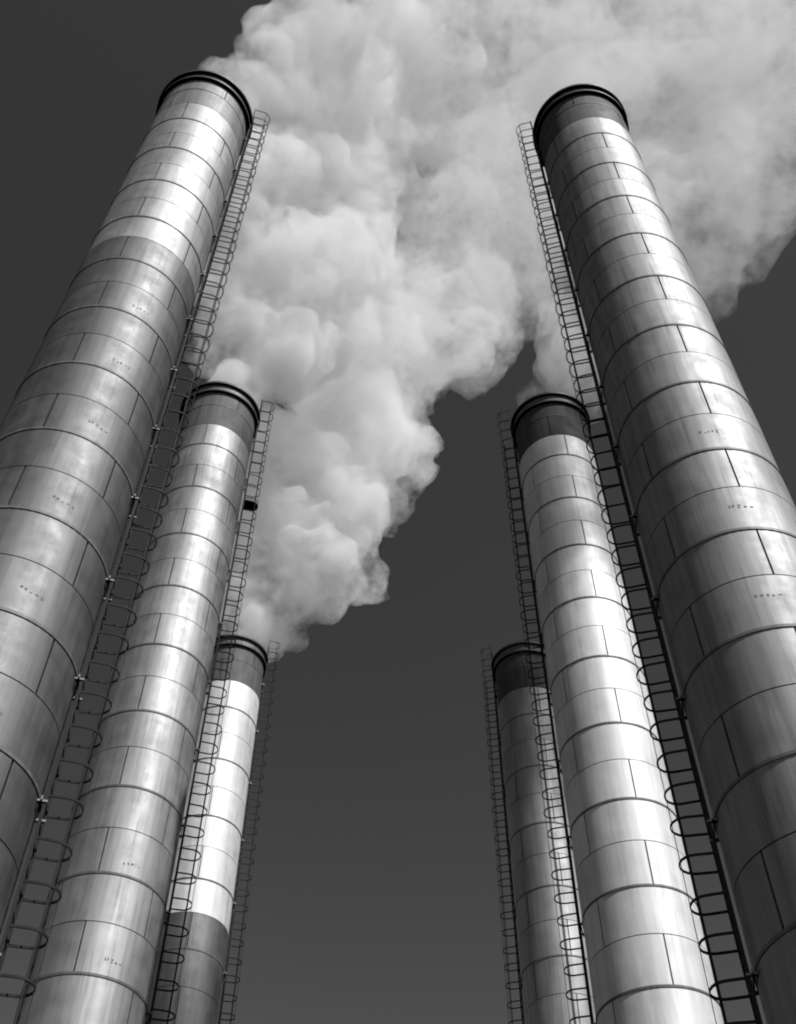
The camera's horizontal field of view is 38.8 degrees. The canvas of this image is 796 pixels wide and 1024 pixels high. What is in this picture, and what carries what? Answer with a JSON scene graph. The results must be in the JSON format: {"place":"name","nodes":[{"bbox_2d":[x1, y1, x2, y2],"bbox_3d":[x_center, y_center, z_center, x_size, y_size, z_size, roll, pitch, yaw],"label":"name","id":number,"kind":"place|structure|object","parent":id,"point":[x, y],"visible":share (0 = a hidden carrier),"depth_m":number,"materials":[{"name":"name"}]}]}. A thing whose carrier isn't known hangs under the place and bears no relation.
{"place":"outdoors","nodes":[
{"label":"outdoors","id":0,"kind":"place"},
{"bbox_2d":[0,70,269,1023],"bbox_3d":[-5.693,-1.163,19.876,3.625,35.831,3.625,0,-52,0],"label":"chimney","id":1,"kind":"object","parent":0,"point":[80,430],"visible":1,"depth_m":18.69,"materials":[{"name":"metal"}]},
{"bbox_2d":[15,381,273,1023],"bbox_3d":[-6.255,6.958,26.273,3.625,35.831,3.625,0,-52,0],"label":"chimney","id":2,"kind":"object","parent":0,"point":[98,966],"visible":0.88,"depth_m":26.55,"materials":[{"name":"metal"}]},
{"bbox_2d":[145,634,279,1023],"bbox_3d":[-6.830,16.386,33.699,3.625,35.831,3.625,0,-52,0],"label":"chimney","id":3,"kind":"object","parent":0,"point":[202,977],"visible":0.81,"depth_m":38.62,"materials":[{"name":"metal"}]},
{"bbox_2d":[0,0,795,1023],"label":"sky","id":4,"kind":"structure","parent":0,"point":[388,292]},
{"bbox_2d":[480,641,595,1023],"bbox_3d":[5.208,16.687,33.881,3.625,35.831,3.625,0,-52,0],"label":"chimney","id":5,"kind":"object","parent":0,"point":[541,972],"visible":0.7,"depth_m":38.91,"materials":[{"name":"metal"}]},
{"bbox_2d":[497,392,723,1023],"bbox_3d":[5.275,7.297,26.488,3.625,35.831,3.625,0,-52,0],"label":"chimney","id":6,"kind":"object","parent":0,"point":[645,964],"visible":0.97,"depth_m":26.97,"materials":[{"name":"metal"}]},
{"bbox_2d":[516,83,795,1023],"bbox_3d":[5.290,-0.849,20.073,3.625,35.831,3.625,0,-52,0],"label":"chimney","id":7,"kind":"object","parent":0,"point":[712,517],"visible":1,"depth_m":17.62,"materials":[{"name":"metal"}]}
]}

